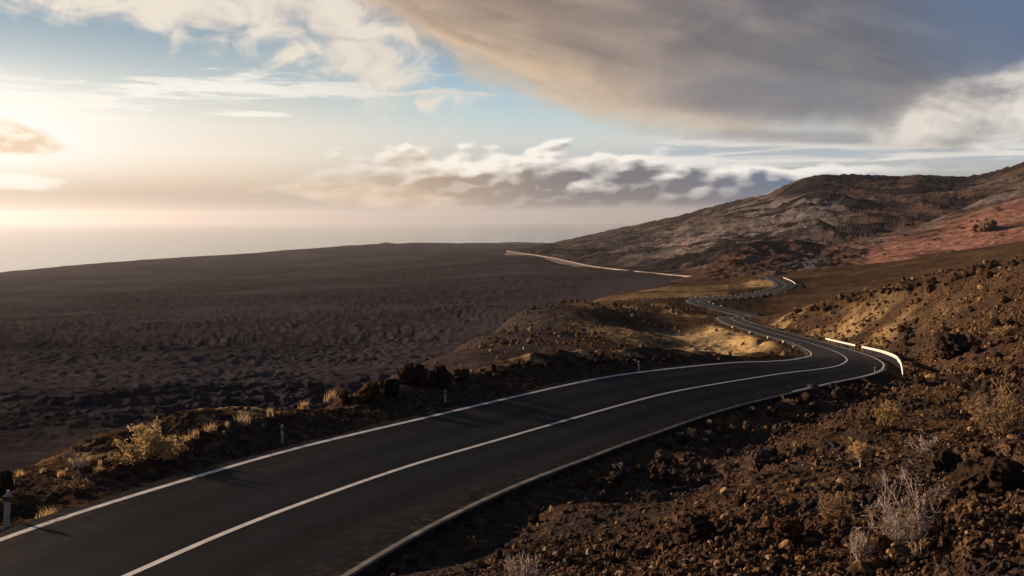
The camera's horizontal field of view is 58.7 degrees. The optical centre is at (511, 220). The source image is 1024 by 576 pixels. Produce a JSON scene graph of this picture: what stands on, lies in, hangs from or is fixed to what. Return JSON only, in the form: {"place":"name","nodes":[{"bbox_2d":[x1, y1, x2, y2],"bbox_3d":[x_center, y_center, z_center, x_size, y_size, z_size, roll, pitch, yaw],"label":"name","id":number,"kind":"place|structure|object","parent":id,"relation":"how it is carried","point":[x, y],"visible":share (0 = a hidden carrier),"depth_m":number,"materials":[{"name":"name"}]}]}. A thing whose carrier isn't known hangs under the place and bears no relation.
{"place":"outdoors","nodes":[
{"label":"outdoors","id":0,"kind":"place"},
{"bbox_2d":[0,224,637,271],"bbox_3d":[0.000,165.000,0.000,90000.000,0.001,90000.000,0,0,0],"label":"sea","id":1,"kind":"structure","parent":0,"point":[29,246],"depth_m":8744.79,"materials":[{"name":"grey liquid"}]},
{"bbox_2d":[0,277,888,575],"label":"road","id":2,"kind":"structure","parent":0,"point":[338,533],"depth_m":22.20,"materials":[{"name":"asphalt"}]},
{"bbox_2d":[0,278,884,575],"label":"road markings","id":3,"kind":"object","parent":2,"relation":"on","point":[142,568],"visible":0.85,"depth_m":23.84,"materials":[{"name":"paint"}]},
{"bbox_2d":[340,369,886,575],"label":"kerb","id":4,"kind":"structure","parent":2,"relation":"on","point":[394,552],"depth_m":20.46,"materials":[{"name":"concrete"}]},
{"bbox_2d":[496,550,502,558],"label":"lava rock","id":5,"kind":"object","parent":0,"point":[499,553],"visible":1,"depth_m":14.84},
{"bbox_2d":[0,240,1023,575],"bbox_3d":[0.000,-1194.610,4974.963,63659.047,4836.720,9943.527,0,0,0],"label":"ground","id":6,"kind":"structure","parent":0,"point":[90,354],"depth_m":116.07,"materials":[{"name":"soil"}]},
{"bbox_2d":[0,470,13,494],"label":"lava rock","id":7,"kind":"object","parent":6,"relation":"on","point":[6,481],"visible":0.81,"depth_m":19.74,"materials":[{"name":"stone"}]},
{"bbox_2d":[0,490,14,531],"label":"delineator post","id":8,"kind":"object","parent":6,"relation":"on","point":[7,498],"visible":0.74,"depth_m":17.48,"materials":[{"name":"plastic"}]},
{"bbox_2d":[35,505,59,518],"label":"dry grass tuft","id":9,"kind":"object","parent":6,"relation":"on","point":[53,510],"visible":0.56,"depth_m":18.39,"materials":[{"name":"beige plant"}]},
{"bbox_2d":[57,468,64,477],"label":"dry grass tuft","id":10,"kind":"object","parent":6,"relation":"on","point":[60,474],"visible":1,"depth_m":21.48,"materials":[{"name":"beige plant"}]},
{"bbox_2d":[63,469,89,491],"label":"dry shrub","id":11,"kind":"object","parent":6,"relation":"on","point":[75,486],"visible":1,"depth_m":20.24,"materials":[{"name":"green plant"}]},
{"bbox_2d":[61,449,91,469],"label":"dry shrub","id":12,"kind":"object","parent":6,"relation":"on","point":[77,465],"visible":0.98,"depth_m":22.03,"materials":[{"name":"plant"}]},
{"bbox_2d":[106,443,146,464],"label":"dry shrub","id":13,"kind":"object","parent":6,"relation":"on","point":[134,457],"visible":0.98,"depth_m":22.41,"materials":[{"name":"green plant"}]},
{"bbox_2d":[108,416,185,464],"bbox_3d":[-9.230,5.627,23.142,1.826,1.218,1.538,0,0,-19],"label":"dry shrub","id":14,"kind":"object","parent":6,"relation":"on","point":[145,441],"visible":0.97,"depth_m":23.01,"materials":[{"name":"beige plant"}]},
{"bbox_2d":[149,434,184,461],"bbox_3d":[-8.960,5.901,23.556,1.015,0.665,1.288,0,0,-33],"label":"dry shrub","id":15,"kind":"object","parent":6,"relation":"on","point":[173,448],"visible":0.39,"depth_m":23.38,"materials":[{"name":"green plant"}]},
{"bbox_2d":[187,429,199,437],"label":"dry grass tuft","id":16,"kind":"object","parent":6,"relation":"on","point":[196,434],"visible":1,"depth_m":25.30,"materials":[{"name":"plant"}]},
{"bbox_2d":[203,421,218,431],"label":"dry grass tuft","id":17,"kind":"object","parent":6,"relation":"on","point":[209,429],"visible":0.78,"depth_m":25.94,"materials":[{"name":"plant"}]},
{"bbox_2d":[232,409,253,426],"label":"dry grass tuft","id":18,"kind":"object","parent":6,"relation":"on","point":[245,421],"visible":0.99,"depth_m":27.39,"materials":[{"name":"plant"}]},
{"bbox_2d":[278,424,286,445],"bbox_3d":[-6.835,6.497,27.064,0.258,0.870,0.248,0,0,22],"label":"delineator post","id":19,"kind":"object","parent":6,"relation":"on","point":[282,443],"visible":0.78,"depth_m":27.04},
{"bbox_2d":[326,388,337,402],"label":"dry grass tuft","id":20,"kind":"object","parent":6,"relation":"on","point":[333,398],"visible":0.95,"depth_m":85.84,"materials":[{"name":"plant"}]},
{"bbox_2d":[338,388,348,402],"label":"lava rock","id":21,"kind":"object","parent":6,"relation":"on","point":[343,395],"visible":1,"depth_m":34.92,"materials":[{"name":"stone"}]},
{"bbox_2d":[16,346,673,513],"bbox_3d":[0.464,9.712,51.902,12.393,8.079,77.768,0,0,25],"label":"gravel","id":22,"kind":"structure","parent":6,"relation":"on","point":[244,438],"depth_m":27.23,"materials":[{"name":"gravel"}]},
{"bbox_2d":[357,381,380,402],"bbox_3d":[-5.512,6.707,35.040,0.913,0.969,0.923,-1,10,4],"label":"lava rock","id":23,"kind":"object","parent":6,"relation":"on","point":[368,392],"visible":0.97,"depth_m":34.86,"materials":[{"name":"stone"}]},
{"bbox_2d":[380,378,400,396],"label":"lava rock","id":24,"kind":"object","parent":6,"relation":"on","point":[389,386],"visible":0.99,"depth_m":36.13,"materials":[{"name":"stone"}]},
{"bbox_2d":[390,567,398,574],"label":"lava rock","id":25,"kind":"object","parent":6,"relation":"on","point":[395,570],"visible":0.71,"depth_m":14.16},
{"bbox_2d":[396,362,428,387],"bbox_3d":[-4.286,6.688,39.003,1.439,1.207,1.367,0,0,1],"label":"lava rock","id":26,"kind":"object","parent":6,"relation":"on","point":[413,374],"visible":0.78,"depth_m":38.65,"materials":[{"name":"stone"}]},
{"bbox_2d":[427,365,451,388],"bbox_3d":[-3.273,6.928,40.155,1.209,1.066,1.297,1,10,18],"label":"lava rock","id":27,"kind":"object","parent":6,"relation":"on","point":[438,376],"visible":0.88,"depth_m":39.78,"materials":[{"name":"stone"}]},
{"bbox_2d":[450,368,469,379],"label":"lava rock","id":28,"kind":"object","parent":6,"relation":"on","point":[460,373],"visible":1,"depth_m":41.45,"materials":[{"name":"stone"}]},
{"bbox_2d":[467,534,481,551],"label":"dry shrub","id":29,"kind":"object","parent":6,"relation":"on","point":[474,546],"visible":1,"depth_m":16.55,"materials":[{"name":"plant"}]},
{"bbox_2d":[499,548,553,575],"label":"dry shrub","id":30,"kind":"object","parent":6,"relation":"on","point":[516,571],"visible":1,"depth_m":11.69,"materials":[{"name":"plant"}]},
{"bbox_2d":[528,514,539,524],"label":"lava rock","id":31,"kind":"object","parent":6,"relation":"on","point":[533,519],"visible":0.82,"depth_m":18.55,"materials":[{"name":"stone"}]},
{"bbox_2d":[394,298,799,374],"bbox_3d":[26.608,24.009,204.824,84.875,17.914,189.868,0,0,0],"label":"gravel","id":32,"kind":"structure","parent":6,"relation":"on","point":[504,342],"depth_m":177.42,"materials":[{"name":"gravel"}]},
{"bbox_2d":[505,250,689,276],"bbox_3d":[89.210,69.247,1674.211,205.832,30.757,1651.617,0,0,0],"label":"distant road","id":33,"kind":"structure","parent":6,"relation":"on","point":[600,267],"depth_m":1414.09,"materials":[{"name":"asphalt"}]},
{"bbox_2d":[599,490,606,502],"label":"lava rock","id":34,"kind":"object","parent":6,"relation":"on","point":[602,496],"visible":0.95,"depth_m":23.44,"materials":[{"name":"stone"}]},
{"bbox_2d":[600,477,613,486],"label":"lava rock","id":35,"kind":"object","parent":6,"relation":"on","point":[604,480],"visible":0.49,"depth_m":25.47,"materials":[{"name":"stone"}]},
{"bbox_2d":[602,481,618,491],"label":"lava rock","id":36,"kind":"object","parent":6,"relation":"on","point":[609,486],"visible":0.95,"depth_m":24.97,"materials":[{"name":"stone"}]},
{"bbox_2d":[609,556,617,562],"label":"lava rock","id":37,"kind":"object","parent":6,"relation":"on","point":[614,559],"visible":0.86,"depth_m":13.51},
{"bbox_2d":[611,543,619,550],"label":"lava rock","id":38,"kind":"object","parent":6,"relation":"on","point":[615,546],"visible":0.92,"depth_m":14.59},
{"bbox_2d":[610,473,622,486],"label":"lava rock","id":39,"kind":"object","parent":6,"relation":"on","point":[618,479],"visible":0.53,"depth_m":25.75,"materials":[{"name":"stone"}]},
{"bbox_2d":[612,462,627,474],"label":"lava rock","id":40,"kind":"object","parent":6,"relation":"on","point":[618,466],"visible":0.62,"depth_m":27.33,"materials":[{"name":"stone"}]},
{"bbox_2d":[635,464,644,471],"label":"lava rock","id":41,"kind":"object","parent":6,"relation":"on","point":[639,467],"visible":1,"depth_m":28.41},
{"bbox_2d":[650,466,658,474],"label":"lava rock","id":42,"kind":"object","parent":6,"relation":"on","point":[654,470],"visible":0.92,"depth_m":27.94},
{"bbox_2d":[660,469,668,481],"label":"lava rock","id":43,"kind":"object","parent":6,"relation":"on","point":[663,474],"visible":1,"depth_m":27.36,"materials":[{"name":"stone"}]},
{"bbox_2d":[655,450,674,462],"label":"lava rock","id":44,"kind":"object","parent":6,"relation":"on","point":[661,456],"visible":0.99,"depth_m":29.10,"materials":[{"name":"stone"}]},
{"bbox_2d":[667,468,680,484],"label":"lava rock","id":45,"kind":"object","parent":6,"relation":"on","point":[673,476],"visible":1,"depth_m":27.27,"materials":[{"name":"stone"}]},
{"bbox_2d":[677,432,682,442],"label":"lava rock","id":46,"kind":"object","parent":6,"relation":"on","point":[679,436],"visible":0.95,"depth_m":36.01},
{"bbox_2d":[682,434,691,443],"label":"lava rock","id":47,"kind":"object","parent":6,"relation":"on","point":[686,438],"visible":1,"depth_m":35.90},
{"bbox_2d":[672,513,716,547],"bbox_3d":[2.741,4.616,13.609,0.665,0.489,0.530,0,0,43],"label":"lava rock","id":48,"kind":"object","parent":6,"relation":"on","point":[689,528],"visible":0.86,"depth_m":13.47,"materials":[{"name":"stone"}]},
{"bbox_2d":[697,465,704,471],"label":"lava rock","id":49,"kind":"object","parent":6,"relation":"on","point":[700,468],"visible":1,"depth_m":28.28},
{"bbox_2d":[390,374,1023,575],"bbox_3d":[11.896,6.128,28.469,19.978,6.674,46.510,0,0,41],"label":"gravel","id":50,"kind":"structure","parent":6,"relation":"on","point":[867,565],"depth_m":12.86,"materials":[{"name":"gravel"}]},
{"bbox_2d":[704,430,713,441],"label":"lava rock","id":51,"kind":"object","parent":6,"relation":"on","point":[709,434],"visible":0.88,"depth_m":37.51,"materials":[{"name":"stone"}]},
{"bbox_2d":[705,419,715,429],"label":"lava rock","id":52,"kind":"object","parent":6,"relation":"on","point":[709,424],"visible":0.97,"depth_m":39.55,"materials":[{"name":"stone"}]},
{"bbox_2d":[710,542,721,553],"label":"lava rock","id":53,"kind":"object","parent":6,"relation":"on","point":[715,545],"visible":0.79,"depth_m":12.31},
{"bbox_2d":[716,425,724,435],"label":"lava rock","id":54,"kind":"object","parent":6,"relation":"on","point":[720,430],"visible":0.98,"depth_m":38.70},
{"bbox_2d":[723,565,731,572],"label":"lava rock","id":55,"kind":"object","parent":6,"relation":"on","point":[726,569],"visible":1,"depth_m":10.42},
{"bbox_2d":[730,424,739,432],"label":"lava rock","id":56,"kind":"object","parent":6,"relation":"on","point":[734,428],"visible":0.98,"depth_m":39.39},
{"bbox_2d":[736,495,746,506],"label":"lava rock","id":57,"kind":"object","parent":6,"relation":"on","point":[741,500],"visible":0.8,"depth_m":14.58,"materials":[{"name":"stone"}]},
{"bbox_2d":[743,420,753,427],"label":"lava rock","id":58,"kind":"object","parent":6,"relation":"on","point":[748,423],"visible":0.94,"depth_m":40.21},
{"bbox_2d":[748,406,756,415],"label":"lava rock","id":59,"kind":"object","parent":6,"relation":"on","point":[752,410],"visible":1,"depth_m":44.92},
{"bbox_2d":[750,449,771,467],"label":"lava rock","id":60,"kind":"object","parent":6,"relation":"on","point":[760,458],"visible":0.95,"depth_m":26.81,"materials":[{"name":"stone"}]},
{"bbox_2d":[769,447,777,456],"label":"lava rock","id":61,"kind":"object","parent":6,"relation":"on","point":[774,452],"visible":0.78,"depth_m":27.25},
{"bbox_2d":[773,518,804,543],"bbox_3d":[3.734,4.206,12.255,0.409,0.361,0.431,0,0,12],"label":"lava rock","id":62,"kind":"object","parent":6,"relation":"on","point":[791,530],"visible":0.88,"depth_m":12.15,"materials":[{"name":"stone"}]},
{"bbox_2d":[779,395,802,411],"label":"dry shrub","id":63,"kind":"object","parent":6,"relation":"on","point":[792,408],"visible":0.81,"depth_m":48.41,"materials":[{"name":"brown plant"}]},
{"bbox_2d":[803,394,813,403],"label":"lava rock","id":64,"kind":"object","parent":6,"relation":"on","point":[807,398],"visible":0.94,"depth_m":50.03,"materials":[{"name":"stone"}]},
{"bbox_2d":[807,383,823,393],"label":"lava rock","id":65,"kind":"object","parent":6,"relation":"on","point":[816,389],"visible":0.8,"depth_m":54.08,"materials":[{"name":"stone"}]},
{"bbox_2d":[811,552,824,561],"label":"lava rock","id":66,"kind":"object","parent":6,"relation":"on","point":[815,556],"visible":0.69,"depth_m":11.08,"materials":[{"name":"stone"}]},
{"bbox_2d":[829,382,841,390],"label":"lava rock","id":67,"kind":"object","parent":6,"relation":"on","point":[833,385],"visible":0.53,"depth_m":55.39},
{"bbox_2d":[831,389,839,399],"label":"lava rock","id":68,"kind":"object","parent":6,"relation":"on","point":[835,394],"visible":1,"depth_m":52.54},
{"bbox_2d":[816,491,859,523],"bbox_3d":[4.619,4.064,12.829,0.564,0.595,0.643,0,0,9],"label":"dry shrub","id":69,"kind":"object","parent":6,"relation":"on","point":[834,503],"visible":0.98,"depth_m":12.82,"materials":[{"name":"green plant"}]},
{"bbox_2d":[825,338,854,349],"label":"guardrail","id":70,"kind":"object","parent":6,"relation":"on","point":[841,342],"visible":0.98,"depth_m":159.90,"materials":[{"name":"metal"}]},
{"bbox_2d":[835,387,844,398],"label":"lava rock","id":71,"kind":"object","parent":6,"relation":"on","point":[842,393],"visible":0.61,"depth_m":53.23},
{"bbox_2d":[846,437,875,467],"bbox_3d":[7.457,4.994,19.447,0.569,0.676,0.557,0,0,0],"label":"dry shrub","id":72,"kind":"object","parent":6,"relation":"on","point":[859,450],"visible":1,"depth_m":19.37,"materials":[{"name":"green plant"}]},
{"bbox_2d":[845,525,878,560],"bbox_3d":[4.028,3.759,10.589,0.404,0.471,0.367,0,0,0],"label":"dry shrub","id":73,"kind":"object","parent":6,"relation":"on","point":[860,554],"visible":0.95,"depth_m":10.54,"materials":[{"name":"plant"}]},
{"bbox_2d":[860,378,868,384],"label":"lava rock","id":74,"kind":"object","parent":6,"relation":"on","point":[864,381],"visible":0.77,"depth_m":60.86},
{"bbox_2d":[869,414,876,422],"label":"lava rock","id":75,"kind":"object","parent":6,"relation":"on","point":[872,419],"visible":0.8,"depth_m":28.43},
{"bbox_2d":[738,254,1023,433],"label":"gravel","id":76,"kind":"structure","parent":6,"relation":"on","point":[1013,374],"depth_m":80.04,"materials":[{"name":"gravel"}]},
{"bbox_2d":[875,480,886,488],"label":"lava rock","id":77,"kind":"object","parent":6,"relation":"on","point":[878,483],"visible":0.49,"depth_m":14.67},
{"bbox_2d":[870,534,892,556],"bbox_3d":[4.507,3.958,11.049,0.286,0.302,0.245,0,0,34],"label":"lava rock","id":78,"kind":"object","parent":6,"relation":"on","point":[883,543],"visible":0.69,"depth_m":10.99,"materials":[{"name":"stone"}]},
{"bbox_2d":[861,346,902,376],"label":"guardrail","id":79,"kind":"object","parent":6,"relation":"on","point":[896,360],"visible":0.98,"depth_m":99.58,"materials":[{"name":"metal"}]},
{"bbox_2d":[871,401,903,429],"bbox_3d":[11.208,5.797,27.124,0.764,0.937,0.913,0,0,-40],"label":"dry shrub","id":80,"kind":"object","parent":6,"relation":"on","point":[889,419],"visible":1,"depth_m":27.07,"materials":[{"name":"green plant"}]},
{"bbox_2d":[897,324,904,332],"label":"lava rock","id":81,"kind":"object","parent":6,"relation":"on","point":[900,328],"visible":0.97,"depth_m":155.77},
{"bbox_2d":[852,465,953,545],"bbox_3d":[4.748,3.520,10.999,1.056,1.022,1.054,0,0,0],"label":"dry shrub","id":82,"kind":"object","parent":6,"relation":"on","point":[890,517],"visible":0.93,"depth_m":10.97,"materials":[{"name":"plant"}]},
{"bbox_2d":[900,334,909,341],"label":"lava rock","id":83,"kind":"object","parent":6,"relation":"on","point":[904,337],"visible":0.86,"depth_m":115.14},
{"bbox_2d":[909,539,925,557],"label":"dry shrub","id":84,"kind":"object","parent":6,"relation":"on","point":[918,555],"visible":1,"depth_m":10.23,"materials":[{"name":"brown plant"}]},
{"bbox_2d":[915,376,925,383],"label":"lava rock","id":85,"kind":"object","parent":6,"relation":"on","point":[920,380],"visible":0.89,"depth_m":45.76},
{"bbox_2d":[918,483,929,493],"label":"lava rock","id":86,"kind":"object","parent":6,"relation":"on","point":[923,487],"visible":0.73,"depth_m":13.31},
{"bbox_2d":[904,428,950,453],"bbox_3d":[9.599,5.202,21.401,1.076,0.589,1.016,0,0,0],"label":"dry shrub","id":87,"kind":"object","parent":6,"relation":"on","point":[920,450],"visible":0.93,"depth_m":21.23,"materials":[{"name":"plant"}]},
{"bbox_2d":[926,283,935,293],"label":"lava rock","id":88,"kind":"object","parent":6,"relation":"on","point":[930,287],"visible":1,"depth_m":166.86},
{"bbox_2d":[929,448,962,472],"bbox_3d":[7.843,4.447,16.469,0.657,0.645,0.566,0,0,3],"label":"lava rock","id":89,"kind":"object","parent":6,"relation":"on","point":[946,460],"visible":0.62,"depth_m":16.35,"materials":[{"name":"stone"}]},
{"bbox_2d":[944,559,951,567],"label":"lava rock","id":90,"kind":"object","parent":6,"relation":"on","point":[947,562],"visible":0.87,"depth_m":9.53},
{"bbox_2d":[933,330,968,359],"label":"lava rock","id":91,"kind":"object","parent":6,"relation":"on","point":[947,345],"visible":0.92,"depth_m":74.52,"materials":[{"name":"stone"}]},
{"bbox_2d":[948,486,960,498],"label":"lava rock","id":92,"kind":"object","parent":6,"relation":"on","point":[953,492],"visible":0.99,"depth_m":12.19,"materials":[{"name":"stone"}]},
{"bbox_2d":[953,391,964,396],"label":"lava rock","id":93,"kind":"object","parent":6,"relation":"on","point":[958,394],"visible":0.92,"depth_m":37.29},
{"bbox_2d":[960,381,967,388],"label":"lava rock","id":94,"kind":"object","parent":6,"relation":"on","point":[963,384],"visible":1,"depth_m":38.55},
{"bbox_2d":[943,458,988,496],"bbox_3d":[6.315,3.560,12.409,0.890,0.556,0.659,0,0,-32],"label":"lava rock","id":95,"kind":"object","parent":6,"relation":"on","point":[966,475],"visible":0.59,"depth_m":12.27,"materials":[{"name":"stone"}]},
{"bbox_2d":[971,345,982,353],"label":"lava rock","id":96,"kind":"object","parent":6,"relation":"on","point":[976,349],"visible":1,"depth_m":71.39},
{"bbox_2d":[973,367,981,374],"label":"lava rock","id":97,"kind":"object","parent":6,"relation":"on","point":[977,370],"visible":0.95,"depth_m":46.00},
{"bbox_2d":[980,446,987,453],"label":"lava rock","id":98,"kind":"object","parent":6,"relation":"on","point":[983,449],"visible":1,"depth_m":17.95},
{"bbox_2d":[984,270,993,278],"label":"lava rock","id":99,"kind":"object","parent":6,"relation":"on","point":[988,274],"visible":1,"depth_m":151.43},
{"bbox_2d":[961,382,1023,437],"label":"dry shrub","id":100,"kind":"object","parent":6,"relation":"on","point":[1006,423],"visible":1,"depth_m":25.12,"materials":[{"name":"brown plant"}]},
{"bbox_2d":[989,317,1000,325],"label":"lava rock","id":101,"kind":"object","parent":6,"relation":"on","point":[995,321],"visible":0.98,"depth_m":77.83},
{"bbox_2d":[991,307,999,314],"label":"lava rock","id":102,"kind":"object","parent":6,"relation":"on","point":[994,311],"visible":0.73,"depth_m":99.36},
{"bbox_2d":[976,456,1023,491],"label":"lava rock","id":103,"kind":"object","parent":6,"relation":"on","point":[1006,474],"visible":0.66,"depth_m":11.96,"materials":[{"name":"stone"}]},
{"bbox_2d":[991,325,1014,337],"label":"dry shrub","id":104,"kind":"object","parent":6,"relation":"on","point":[1003,331],"visible":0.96,"depth_m":72.58,"materials":[{"name":"brown plant"}]},
{"bbox_2d":[1001,296,1010,303],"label":"lava rock","id":105,"kind":"object","parent":6,"relation":"on","point":[1005,299],"visible":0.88,"depth_m":104.13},
{"bbox_2d":[991,368,1023,419],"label":"dry shrub","id":106,"kind":"object","parent":6,"relation":"on","point":[995,398],"visible":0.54,"depth_m":27.26,"materials":[{"name":"plant"}]},
{"bbox_2d":[1005,337,1014,344],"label":"lava rock","id":107,"kind":"object","parent":6,"relation":"on","point":[1009,339],"visible":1,"depth_m":69.79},
{"bbox_2d":[997,447,1023,464],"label":"dry shrub","id":108,"kind":"object","parent":6,"relation":"on","point":[1006,453],"visible":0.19,"depth_m":12.99,"materials":[{"name":"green plant"}]},
{"bbox_2d":[1016,433,1023,440],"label":"lava rock","id":109,"kind":"object","parent":6,"relation":"on","point":[1020,437],"visible":0.98,"depth_m":18.40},
{"bbox_2d":[0,0,1023,223],"label":"sky","id":110,"kind":"structure","parent":0,"point":[112,111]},
{"bbox_2d":[505,162,1023,277],"bbox_3d":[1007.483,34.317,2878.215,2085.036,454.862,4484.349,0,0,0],"label":"mountain","id":111,"kind":"structure","parent":0,"point":[825,209],"depth_m":1651.62,"materials":[{"name":"soil"}]},
{"bbox_2d":[671,186,1023,284],"bbox_3d":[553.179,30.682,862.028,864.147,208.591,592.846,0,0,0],"label":"red hill","id":112,"kind":"structure","parent":0,"point":[760,258],"depth_m":788.95,"materials":[{"name":"soil"}]},
{"bbox_2d":[969,224,979,232],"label":"rock crag","id":113,"kind":"structure","parent":112,"relation":"on","point":[973,228],"depth_m":776.18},
{"bbox_2d":[977,218,997,231],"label":"rock crag","id":114,"kind":"structure","parent":112,"relation":"on","point":[985,224],"depth_m":765.42,"materials":[{"name":"stone"}]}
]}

